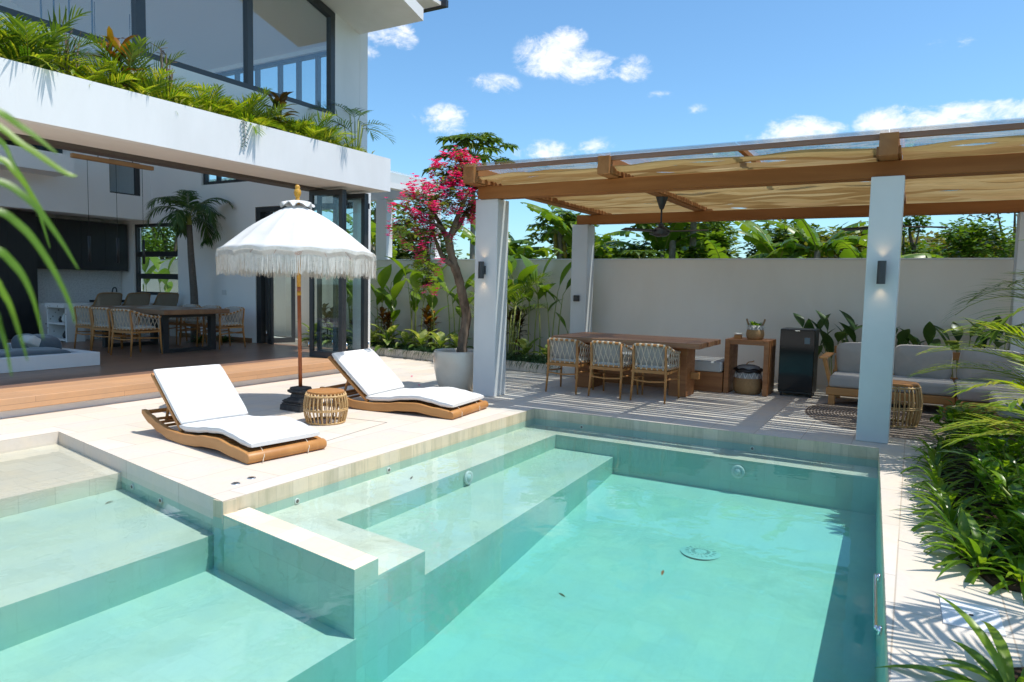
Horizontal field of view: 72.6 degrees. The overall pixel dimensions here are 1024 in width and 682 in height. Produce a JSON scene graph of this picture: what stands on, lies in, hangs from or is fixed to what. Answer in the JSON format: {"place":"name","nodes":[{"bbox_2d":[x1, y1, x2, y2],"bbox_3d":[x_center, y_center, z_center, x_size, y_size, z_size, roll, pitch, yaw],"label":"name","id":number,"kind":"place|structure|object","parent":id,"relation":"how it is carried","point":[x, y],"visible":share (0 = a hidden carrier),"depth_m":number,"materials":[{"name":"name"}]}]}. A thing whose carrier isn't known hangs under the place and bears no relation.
{"place":"outdoors","nodes":[
{"label":"outdoors","id":0,"kind":"place"},
{"bbox_2d":[122,477,223,571],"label":"pool wall","id":1,"kind":"structure","parent":0,"point":[183,511],"depth_m":5.08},
{"bbox_2d":[0,568,355,681],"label":"pool step","id":2,"kind":"object","parent":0,"point":[213,625],"visible":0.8,"depth_m":3.72,"materials":[{"name":"stone"}]},
{"bbox_2d":[0,488,213,650],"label":"pool step","id":3,"kind":"object","parent":2,"relation":"on","point":[66,563],"visible":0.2,"depth_m":4.35,"materials":[{"name":"stone"}]},
{"bbox_2d":[213,418,533,571],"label":"pool wall","id":4,"kind":"structure","parent":0,"point":[284,504],"depth_m":5.67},
{"bbox_2d":[213,409,534,517],"bbox_3d":[-0.862,0.992,6.516,0.100,0.114,4.364,4,5,30],"label":"pool waterline band","id":5,"kind":"object","parent":4,"relation":"on","point":[261,498],"visible":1,"depth_m":5.75,"materials":[{"name":"tile"}]},
{"bbox_2d":[0,355,1023,681],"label":"terrace","id":6,"kind":"structure","parent":0,"point":[128,441],"depth_m":6.30,"materials":[{"name":"stone"}]},
{"bbox_2d":[0,108,78,376],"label":"palm","id":7,"kind":"object","parent":6,"relation":"on","point":[30,199],"visible":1,"depth_m":0.78,"materials":[{"name":"green plant"}]},
{"bbox_2d":[0,444,121,517],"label":"pool tanning ledge","id":8,"kind":"object","parent":6,"relation":"attached to","point":[38,477],"depth_m":5.53,"materials":[{"name":"stone"}]},
{"bbox_2d":[0,0,447,418],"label":"villa","id":9,"kind":"object","parent":6,"relation":"on","point":[183,147],"visible":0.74,"depth_m":11.78,"materials":[{"name":"white paint"}]},
{"bbox_2d":[0,209,38,338],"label":"tall cabinet","id":10,"kind":"object","parent":9,"relation":"on","point":[17,245],"visible":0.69,"depth_m":13.87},
{"bbox_2d":[0,14,98,73],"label":"areca palm","id":11,"kind":"object","parent":9,"relation":"on","point":[23,57],"visible":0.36,"depth_m":7.17,"materials":[{"name":"green plant"}]},
{"bbox_2d":[0,333,99,373],"bbox_3d":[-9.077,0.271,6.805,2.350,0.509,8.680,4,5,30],"label":"sofa","id":12,"kind":"object","parent":9,"relation":"on","point":[47,352],"visible":0.91,"depth_m":9.63,"materials":[{"name":"fabric"}]},
{"bbox_2d":[0,4,106,72],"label":"areca palm","id":13,"kind":"object","parent":9,"relation":"on","point":[24,26],"visible":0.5,"depth_m":7.30,"materials":[{"name":"green plant"}]},
{"bbox_2d":[37,269,120,333],"bbox_3d":[-9.425,-0.850,15.287,0.598,1.418,2.070,4,5,30],"label":"splashback","id":14,"kind":"object","parent":9,"relation":"on","point":[83,285],"visible":0.25,"depth_m":15.37,"materials":[{"name":"stone"}]},
{"bbox_2d":[36,216,127,270],"bbox_3d":[-9.502,-2.091,15.226,0.370,1.060,2.049,4,5,30],"label":"wall cabinet","id":15,"kind":"object","parent":9,"relation":"attached to","point":[74,234],"depth_m":15.18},
{"bbox_2d":[36,216,56,268],"bbox_3d":[-9.886,-2.047,14.560,0.370,1.060,0.510,4,5,30],"label":"door","id":16,"kind":"structure","parent":15,"relation":"in","point":[40,235],"depth_m":14.53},
{"bbox_2d":[55,218,81,269],"bbox_3d":[-9.630,-2.077,15.004,0.370,1.060,0.510,4,5,30],"label":"door","id":17,"kind":"structure","parent":15,"relation":"in","point":[69,230],"depth_m":14.91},
{"bbox_2d":[81,221,105,269],"bbox_3d":[-9.374,-2.106,15.448,0.370,1.060,0.510,4,5,30],"label":"door","id":18,"kind":"structure","parent":15,"relation":"in","point":[96,230],"depth_m":15.37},
{"bbox_2d":[104,223,127,270],"bbox_3d":[-9.118,-2.135,15.891,0.370,1.060,0.510,4,5,30],"label":"door","id":19,"kind":"structure","parent":15,"relation":"in","point":[110,228],"depth_m":15.78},
{"bbox_2d":[47,55,139,86],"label":"areca palm","id":20,"kind":"object","parent":9,"relation":"on","point":[90,75],"visible":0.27,"depth_m":7.77,"materials":[{"name":"green plant"}]},
{"bbox_2d":[45,302,153,341],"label":"kitchen island","id":21,"kind":"structure","parent":9,"relation":"on","point":[55,326],"depth_m":13.67,"materials":[{"name":"stone"}]},
{"bbox_2d":[70,2,153,263],"bbox_3d":[-6.804,-3.483,11.908,0.080,4.280,1.400,4,5,30],"label":"pendant bar","id":22,"kind":"object","parent":9,"relation":"hanging from","point":[109,161],"visible":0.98,"depth_m":11.98,"materials":[{"name":"brown wood"}]},
{"bbox_2d":[90,307,141,352],"bbox_3d":[-6.782,-0.203,11.914,0.539,0.760,0.602,3,5,26],"label":"rope chair","id":23,"kind":"object","parent":9,"relation":"on","point":[103,317],"visible":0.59,"depth_m":11.69,"materials":[{"name":"brown fabric"}]},
{"bbox_2d":[79,33,165,91],"bbox_3d":[-4.603,-3.170,8.328,0.963,0.866,1.184,0,5,-11],"label":"bamboo palm","id":24,"kind":"object","parent":9,"relation":"on","point":[135,53],"visible":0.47,"depth_m":8.07,"materials":[{"name":"green plant"}]},
{"bbox_2d":[110,309,162,356],"bbox_3d":[-6.177,-0.154,11.441,0.539,0.760,0.602,3,5,23],"label":"rope chair","id":25,"kind":"object","parent":9,"relation":"on","point":[125,320],"visible":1,"depth_m":11.25,"materials":[{"name":"grey fabric"}]},
{"bbox_2d":[64,34,210,97],"bbox_3d":[-4.642,-3.152,8.409,1.383,0.817,1.576,4,5,30],"label":"areca palm","id":26,"kind":"object","parent":9,"relation":"on","point":[145,39],"visible":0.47,"depth_m":8.21,"materials":[{"name":"green plant"}]},
{"bbox_2d":[92,62,203,111],"bbox_3d":[-4.594,-2.979,8.625,1.546,0.715,1.571,4,5,34],"label":"areca palm","id":27,"kind":"object","parent":9,"relation":"on","point":[143,89],"visible":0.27,"depth_m":8.34,"materials":[{"name":"green plant"}]},
{"bbox_2d":[135,223,177,294],"bbox_3d":[-7.954,-1.836,15.709,1.620,1.600,0.080,4,5,30],"label":"side window","id":28,"kind":"structure","parent":9,"relation":"in","point":[138,253],"depth_m":15.86,"materials":[{"name":"black metal"}]},
{"bbox_2d":[91,305,229,352],"bbox_3d":[-6.409,-0.241,12.654,2.250,0.734,1.290,4,5,30],"label":"indoor table","id":29,"kind":"object","parent":9,"relation":"on","point":[165,313],"visible":0.77,"depth_m":12.30,"materials":[{"name":"brown wood"}]},
{"bbox_2d":[0,5,334,114],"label":"window frame","id":30,"kind":"structure","parent":9,"relation":"in","point":[13,12],"depth_m":9.54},
{"bbox_2d":[144,189,233,340],"bbox_3d":[-6.535,-1.481,14.100,1.754,2.985,1.699,4,5,30],"label":"indoor palm","id":31,"kind":"object","parent":9,"relation":"on","point":[179,219],"visible":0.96,"depth_m":14.02,"materials":[{"name":"green plant"}]},
{"bbox_2d":[152,82,240,112],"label":"areca palm","id":32,"kind":"object","parent":9,"relation":"on","point":[201,96],"visible":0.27,"depth_m":8.93,"materials":[{"name":"green plant"}]},
{"bbox_2d":[202,306,245,348],"bbox_3d":[-5.353,-0.257,12.993,0.539,0.760,0.602,4,5,33],"label":"rope chair","id":33,"kind":"object","parent":9,"relation":"on","point":[234,316],"visible":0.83,"depth_m":12.96,"materials":[{"name":"brown fabric"}]},
{"bbox_2d":[184,83,285,136],"bbox_3d":[-3.959,-3.104,9.777,1.567,0.704,1.708,-1,5,-24],"label":"areca palm","id":34,"kind":"object","parent":9,"relation":"on","point":[235,107],"visible":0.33,"depth_m":9.41,"materials":[{"name":"green plant"}]},
{"bbox_2d":[219,85,294,126],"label":"areca palm","id":35,"kind":"object","parent":9,"relation":"on","point":[278,109],"visible":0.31,"depth_m":9.81,"materials":[{"name":"green plant"}]},
{"bbox_2d":[203,51,325,184],"bbox_3d":[-4.832,-4.302,13.746,3.800,2.250,0.080,4,5,30],"label":"side window","id":36,"kind":"structure","parent":9,"relation":"in","point":[317,56],"depth_m":13.38,"materials":[{"name":"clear glass"}]},
{"bbox_2d":[256,202,352,343],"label":"folding doors","id":37,"kind":"structure","parent":9,"relation":"in","point":[265,305],"depth_m":14.01,"materials":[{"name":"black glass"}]},
{"bbox_2d":[279,110,357,147],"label":"areca palm","id":38,"kind":"object","parent":9,"relation":"on","point":[313,130],"visible":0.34,"depth_m":10.58,"materials":[{"name":"green plant"}]},
{"bbox_2d":[308,189,369,357],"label":"folding doors","id":39,"kind":"structure","parent":9,"relation":"in","point":[341,197],"depth_m":11.70,"materials":[{"name":"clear glass"}]},
{"bbox_2d":[308,189,343,357],"bbox_3d":[-3.067,-1.093,11.481,0.694,2.748,0.070,3,5,25],"label":"door leaf","id":40,"kind":"structure","parent":39,"relation":"in","point":[311,344],"depth_m":11.43,"materials":[{"name":"black metal"}]},
{"bbox_2d":[317,190,347,351],"bbox_3d":[-2.989,-1.100,11.591,0.695,2.748,0.070,4,5,36],"label":"door leaf","id":41,"kind":"structure","parent":39,"relation":"in","point":[319,198],"depth_m":11.67,"materials":[{"name":"black metal"}]},
{"bbox_2d":[332,193,366,351],"bbox_3d":[-2.796,-1.124,11.942,0.702,2.748,0.070,3,5,27],"label":"door leaf","id":42,"kind":"structure","parent":39,"relation":"in","point":[363,196],"depth_m":11.86,"materials":[{"name":"black metal"}]},
{"bbox_2d":[307,101,395,148],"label":"bamboo palm","id":43,"kind":"object","parent":9,"relation":"on","point":[352,111],"visible":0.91,"depth_m":11.66,"materials":[{"name":"green plant"}]},
{"bbox_2d":[142,364,326,463],"bbox_3d":[-2.550,0.601,6.326,1.835,0.615,0.752,5,6,37],"label":"sun lounger","id":44,"kind":"object","parent":6,"relation":"on","point":[205,407],"visible":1,"depth_m":6.27,"materials":[{"name":"fabric"}]},
{"bbox_2d":[216,185,376,412],"bbox_3d":[-2.434,-0.493,7.953,1.746,2.549,1.748,4,5,30],"label":"parasol","id":45,"kind":"object","parent":6,"relation":"on","point":[295,233],"visible":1,"depth_m":7.43,"materials":[{"name":"fabric"}]},
{"bbox_2d":[303,388,347,425],"bbox_3d":[-1.944,0.679,7.284,0.458,0.334,0.458,3,5,18],"label":"rattan stool","id":46,"kind":"object","parent":6,"relation":"on","point":[339,394],"visible":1,"depth_m":7.15,"materials":[{"name":"wicker"}]},
{"bbox_2d":[320,348,487,419],"bbox_3d":[-1.265,0.468,8.260,1.835,0.633,0.858,3,5,24],"label":"sun lounger","id":47,"kind":"object","parent":6,"relation":"on","point":[370,373],"visible":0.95,"depth_m":8.11,"materials":[{"name":"fabric"}]},
{"bbox_2d":[274,336,574,376],"bbox_3d":[-3.870,0.115,15.142,12.280,0.163,1.687,4,5,30],"label":"planter bed","id":48,"kind":"object","parent":6,"relation":"on","point":[539,369],"visible":0.13,"depth_m":13.38,"materials":[{"name":"paint"}]},
{"bbox_2d":[376,264,409,344],"bbox_3d":[-2.433,-0.743,14.576,0.424,1.746,0.998,-3,6,-40],"label":"heliconia","id":49,"kind":"object","parent":48,"relation":"on","point":[391,300],"visible":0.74,"depth_m":14.51,"materials":[{"name":"green plant"}]},
{"bbox_2d":[386,251,442,347],"bbox_3d":[-2.032,-0.865,14.504,1.096,2.016,0.863,-3,6,-42],"label":"heliconia","id":50,"kind":"object","parent":48,"relation":"on","point":[413,294],"visible":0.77,"depth_m":14.47,"materials":[{"name":"green plant"}]},
{"bbox_2d":[302,336,572,372],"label":"mondo grass","id":51,"kind":"structure","parent":48,"relation":"in","point":[528,358],"depth_m":13.42,"materials":[{"name":"green plant"}]},
{"bbox_2d":[446,271,552,354],"bbox_3d":[0.020,-0.483,12.822,2.205,1.621,1.933,-1,5,-28],"label":"cane palm","id":52,"kind":"object","parent":48,"relation":"on","point":[523,289],"visible":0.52,"depth_m":12.57,"materials":[{"name":"green plant"}]},
{"bbox_2d":[520,250,558,356],"bbox_3d":[0.460,-0.710,13.029,0.849,2.037,0.667,6,6,44],"label":"heliconia","id":53,"kind":"object","parent":48,"relation":"on","point":[528,263],"visible":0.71,"depth_m":13.03,"materials":[{"name":"green plant"}]},
{"bbox_2d":[433,348,473,390],"bbox_3d":[-0.771,0.404,9.723,0.650,0.555,0.650,4,5,30],"label":"plant pot","id":54,"kind":"object","parent":6,"relation":"on","point":[453,368],"visible":0.7,"depth_m":9.46,"materials":[{"name":"ceramic"}]},
{"bbox_2d":[385,145,489,351],"bbox_3d":[-0.919,-1.176,9.281,0.988,2.861,2.000,4,5,30],"label":"bougainvillea","id":55,"kind":"object","parent":54,"relation":"in","point":[450,180],"visible":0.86,"depth_m":9.16,"materials":[{"name":"pink plant"}]},
{"bbox_2d":[545,338,593,393],"bbox_3d":[0.812,0.324,9.857,0.539,0.760,0.602,4,5,28],"label":"rope chair","id":56,"kind":"object","parent":6,"relation":"on","point":[561,352],"visible":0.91,"depth_m":9.64,"materials":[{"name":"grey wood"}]},
{"bbox_2d":[588,340,637,399],"bbox_3d":[1.376,0.364,9.499,0.539,0.760,0.602,4,5,31],"label":"rope chair","id":57,"kind":"object","parent":6,"relation":"on","point":[608,355],"visible":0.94,"depth_m":9.29,"materials":[{"name":"grey fabric"}]},
{"bbox_2d":[551,332,720,396],"bbox_3d":[1.773,0.328,10.053,2.147,0.761,1.158,4,5,30],"label":"outdoor table","id":58,"kind":"object","parent":6,"relation":"on","point":[686,347],"visible":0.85,"depth_m":9.69,"materials":[{"name":"brown wood"}]},
{"bbox_2d":[575,351,723,392],"bbox_3d":[2.167,0.436,10.816,2.310,0.444,0.680,4,5,30],"label":"bench","id":59,"kind":"object","parent":6,"relation":"on","point":[710,370],"visible":0.15,"depth_m":10.11,"materials":[{"name":"brown wood"}]},
{"bbox_2d":[630,343,680,403],"bbox_3d":[1.890,0.395,9.228,0.539,0.760,0.602,4,5,29],"label":"rope chair","id":60,"kind":"object","parent":6,"relation":"on","point":[650,358],"visible":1,"depth_m":9.02,"materials":[{"name":"grey fabric"}]},
{"bbox_2d":[463,122,1023,443],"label":"pergola","id":61,"kind":"object","parent":6,"relation":"on","point":[885,187],"visible":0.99,"depth_m":8.34,"materials":[{"name":"paint"}]},
{"bbox_2d":[733,361,762,394],"bbox_3d":[3.382,0.509,9.993,0.413,0.476,0.413,4,5,30],"label":"lidded basket","id":62,"kind":"object","parent":6,"relation":"on","point":[747,380],"visible":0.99,"depth_m":9.84,"materials":[{"name":"grey"}]},
{"bbox_2d":[723,337,775,396],"bbox_3d":[3.425,0.356,10.050,0.598,0.774,0.560,4,5,30],"label":"side table","id":63,"kind":"object","parent":6,"relation":"on","point":[731,353],"visible":0.88,"depth_m":9.92,"materials":[{"name":"brown wood"}]},
{"bbox_2d":[778,327,818,397],"bbox_3d":[4.059,0.297,9.883,0.450,0.944,0.491,4,5,30],"label":"mini fridge","id":64,"kind":"object","parent":6,"relation":"on","point":[798,361],"visible":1,"depth_m":9.68,"materials":[{"name":"black metal"}]},
{"bbox_2d":[805,402,1023,442],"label":"round rug","id":65,"kind":"object","parent":6,"relation":"on","point":[842,414],"visible":0.38,"depth_m":8.09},
{"bbox_2d":[890,380,922,427],"bbox_3d":[4.258,0.689,7.765,0.550,0.474,0.550,3,5,18],"label":"rattan table","id":66,"kind":"object","parent":65,"relation":"on","point":[912,419],"visible":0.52,"depth_m":7.55,"materials":[{"name":"wicker"}]},
{"bbox_2d":[819,342,1023,437],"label":"corner sofa","id":67,"kind":"object","parent":65,"relation":"on","point":[843,379],"visible":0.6,"depth_m":8.83,"materials":[{"name":"fabric"}]},
{"bbox_2d":[940,597,1005,636],"bbox_3d":[2.083,1.246,3.164,0.230,0.009,0.290,4,5,29],"label":"floor hatch","id":68,"kind":"object","parent":6,"relation":"on","point":[977,614],"visible":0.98,"depth_m":3.16,"materials":[{"name":"stone"}]},
{"bbox_2d":[934,440,1023,592],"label":"shrub bed","id":69,"kind":"object","parent":6,"relation":"on","point":[993,580],"visible":0.18,"depth_m":4.69,"materials":[{"name":"plant"}]},
{"bbox_2d":[890,480,1006,534],"bbox_3d":[2.720,1.103,4.374,0.649,0.363,0.625,-2,6,-36],"label":"strap plant","id":70,"kind":"object","parent":69,"relation":"on","point":[950,514],"visible":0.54,"depth_m":4.41,"materials":[{"name":"green plant"}]},
{"bbox_2d":[909,316,1023,396],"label":"feather palm","id":71,"kind":"object","parent":69,"relation":"on","point":[1019,333],"visible":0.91,"depth_m":5.74,"materials":[{"name":"green plant"}]},
{"bbox_2d":[930,398,1002,447],"bbox_3d":[4.152,0.779,6.482,0.577,0.480,0.610,1,4,-3],"label":"leafy shrub","id":72,"kind":"object","parent":69,"relation":"on","point":[951,414],"visible":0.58,"depth_m":6.42,"materials":[{"name":"green plant"}]},
{"bbox_2d":[919,496,1023,569],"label":"strap plant","id":73,"kind":"object","parent":69,"relation":"on","point":[964,524],"visible":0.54,"depth_m":3.90,"materials":[{"name":"green plant"}]},
{"bbox_2d":[920,510,1023,591],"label":"strap plant","id":74,"kind":"object","parent":69,"relation":"on","point":[981,550],"visible":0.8,"depth_m":3.69,"materials":[{"name":"green plant"}]},
{"bbox_2d":[931,351,1023,447],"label":"feather palm","id":75,"kind":"object","parent":69,"relation":"on","point":[1010,408],"visible":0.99,"depth_m":4.84,"materials":[{"name":"green plant"}]},
{"bbox_2d":[942,269,1023,345],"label":"feather palm","id":76,"kind":"object","parent":69,"relation":"on","point":[995,333],"visible":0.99,"depth_m":6.15,"materials":[{"name":"green plant"}]},
{"bbox_2d":[957,495,1023,553],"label":"strap plant","id":77,"kind":"object","parent":69,"relation":"on","point":[1007,521],"visible":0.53,"depth_m":4.14,"materials":[{"name":"green plant"}]},
{"bbox_2d":[960,526,1023,601],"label":"strap plant","id":78,"kind":"object","parent":69,"relation":"on","point":[1017,574],"visible":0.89,"depth_m":3.55,"materials":[{"name":"green plant"}]},
{"bbox_2d":[963,451,1023,529],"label":"leafy shrub","id":79,"kind":"object","parent":69,"relation":"on","point":[1006,467],"visible":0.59,"depth_m":4.27,"materials":[{"name":"green plant"}]},
{"bbox_2d":[970,426,1023,498],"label":"leafy shrub","id":80,"kind":"object","parent":69,"relation":"on","point":[997,445],"visible":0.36,"depth_m":4.70,"materials":[{"name":"green plant"}]},
{"bbox_2d":[984,470,1023,547],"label":"leafy shrub","id":81,"kind":"object","parent":69,"relation":"on","point":[1015,488],"visible":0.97,"depth_m":3.86,"materials":[{"name":"green plant"}]},
{"bbox_2d":[998,667,1023,681],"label":"soil","id":82,"kind":"structure","parent":6,"relation":"on","point":[1017,672],"depth_m":2.67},
{"bbox_2d":[874,594,1023,681],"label":"strap plant","id":83,"kind":"object","parent":82,"relation":"on","point":[1001,657],"visible":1,"depth_m":2.62,"materials":[{"name":"green plant"}]},
{"bbox_2d":[144,0,1023,258],"label":"sky","id":84,"kind":"structure","parent":0,"point":[552,79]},
{"bbox_2d":[382,473,875,681],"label":"pool floor","id":85,"kind":"structure","parent":0,"point":[777,590],"depth_m":4.86,"materials":[{"name":"tile"}]},
{"bbox_2d":[223,507,377,681],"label":"pool weir wall","id":86,"kind":"structure","parent":85,"relation":"on","point":[333,584],"depth_m":4.05,"materials":[{"name":"stone"}]},
{"bbox_2d":[364,448,613,645],"bbox_3d":[-0.036,1.804,6.119,0.861,0.955,3.558,4,5,30],"label":"pool bench","id":87,"kind":"object","parent":85,"relation":"on","point":[474,541],"visible":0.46,"depth_m":5.45,"materials":[{"name":"stone"}]},
{"bbox_2d":[268,424,877,681],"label":"pool bench","id":88,"kind":"object","parent":85,"relation":"on","point":[347,516],"visible":0.22,"depth_m":6.37,"materials":[{"name":"stone"}]},
{"bbox_2d":[534,418,877,467],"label":"pool wall","id":89,"kind":"structure","parent":0,"point":[770,450],"depth_m":7.34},
{"bbox_2d":[534,409,878,459],"bbox_3d":[1.894,0.970,7.533,3.666,0.114,0.100,4,5,29],"label":"pool waterline band","id":90,"kind":"object","parent":89,"relation":"attached to","point":[786,443],"visible":0.86,"depth_m":7.33,"materials":[{"name":"tile"}]},
{"bbox_2d":[875,473,885,681],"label":"pool wall","id":91,"kind":"structure","parent":0,"point":[879,658],"depth_m":4.00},
{"bbox_2d":[878,454,888,681],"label":"pool waterline band","id":92,"kind":"object","parent":91,"relation":"attached to","point":[885,626],"visible":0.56,"depth_m":3.55,"materials":[{"name":"tile"}]},
{"bbox_2d":[901,216,933,254],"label":"tree","id":93,"kind":"object","parent":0,"point":[917,220],"visible":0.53,"depth_m":13.11,"materials":[{"name":"green plant"}]},
{"label":"ground","id":94,"kind":"structure","parent":0,"visible":0},
{"bbox_2d":[141,226,177,259],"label":"tree","id":95,"kind":"object","parent":94,"relation":"on","point":[153,244],"visible":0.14,"depth_m":22.95,"materials":[{"name":"green plant"}]},
{"bbox_2d":[422,132,518,258],"bbox_3d":[-1.317,-3.620,23.763,3.005,6.784,3.036,4,5,30],"label":"papaya tree","id":96,"kind":"object","parent":94,"relation":"on","point":[487,139],"visible":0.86,"depth_m":23.40,"materials":[{"name":"green plant"}]},
{"bbox_2d":[471,224,563,258],"bbox_3d":[0.331,-1.148,15.698,2.257,3.178,2.212,4,5,30],"label":"banana plant","id":97,"kind":"object","parent":94,"relation":"on","point":[517,250],"visible":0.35,"depth_m":15.34,"materials":[{"name":"green plant"}]},
{"bbox_2d":[513,210,595,258],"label":"papaya tree","id":98,"kind":"object","parent":94,"relation":"on","point":[558,240],"visible":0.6,"depth_m":16.01,"materials":[{"name":"green plant"}]},
{"bbox_2d":[142,258,1013,384],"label":"garden wall","id":99,"kind":"structure","parent":94,"relation":"on","point":[722,299],"depth_m":11.81,"materials":[{"name":"paint"}]},
{"bbox_2d":[210,172,442,258],"bbox_3d":[-5.148,-2.674,15.596,7.300,1.600,2.460,4,5,30],"label":"passage canopy","id":100,"kind":"object","parent":99,"relation":"on","point":[383,240],"visible":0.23,"depth_m":15.31,"materials":[{"name":"white paint"}]},
{"bbox_2d":[520,202,640,257],"bbox_3d":[1.700,-1.439,15.917,2.791,3.779,3.119,4,5,30],"label":"banana plant","id":101,"kind":"object","parent":94,"relation":"on","point":[550,217],"visible":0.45,"depth_m":15.64,"materials":[{"name":"green plant"}]},
{"bbox_2d":[640,222,715,258],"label":"banana plant","id":102,"kind":"object","parent":94,"relation":"on","point":[659,243],"visible":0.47,"depth_m":15.61,"materials":[{"name":"green plant"}]},
{"bbox_2d":[633,221,741,258],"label":"dense tree","id":103,"kind":"object","parent":94,"relation":"on","point":[732,237],"visible":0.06,"depth_m":19.78,"materials":[{"name":"green plant"}]},
{"bbox_2d":[675,230,733,257],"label":"tree","id":104,"kind":"object","parent":94,"relation":"on","point":[723,238],"visible":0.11,"depth_m":14.62,"materials":[{"name":"green plant"}]},
{"bbox_2d":[732,220,843,257],"bbox_3d":[5.515,-0.899,13.763,2.243,3.196,2.372,4,5,30],"label":"banana plant","id":105,"kind":"object","parent":94,"relation":"on","point":[758,238],"visible":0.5,"depth_m":13.41,"materials":[{"name":"green plant"}]},
{"bbox_2d":[737,220,867,257],"bbox_3d":[8.748,-1.696,20.397,4.841,3.938,5.732,4,5,30],"label":"dense tree","id":106,"kind":"object","parent":94,"relation":"on","point":[778,235],"visible":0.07,"depth_m":20.28,"materials":[{"name":"green plant"}]},
{"bbox_2d":[753,219,868,257],"bbox_3d":[5.745,-0.921,13.238,2.448,3.329,1.373,3,5,24],"label":"banana plant","id":107,"kind":"object","parent":94,"relation":"on","point":[809,236],"visible":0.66,"depth_m":13.17,"materials":[{"name":"green plant"}]},
{"bbox_2d":[831,230,943,257],"bbox_3d":[6.304,-0.661,12.530,1.953,2.944,1.813,-2,5,-33],"label":"banana plant","id":108,"kind":"object","parent":94,"relation":"on","point":[852,252],"visible":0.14,"depth_m":12.21,"materials":[{"name":"green plant"}]},
{"bbox_2d":[901,223,1013,257],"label":"round tree","id":109,"kind":"object","parent":94,"relation":"on","point":[929,239],"visible":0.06,"depth_m":17.98,"materials":[{"name":"green plant"}]},
{"bbox_2d":[936,218,1015,257],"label":"tree","id":110,"kind":"object","parent":94,"relation":"on","point":[969,241],"visible":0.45,"depth_m":13.12,"materials":[{"name":"green plant"}]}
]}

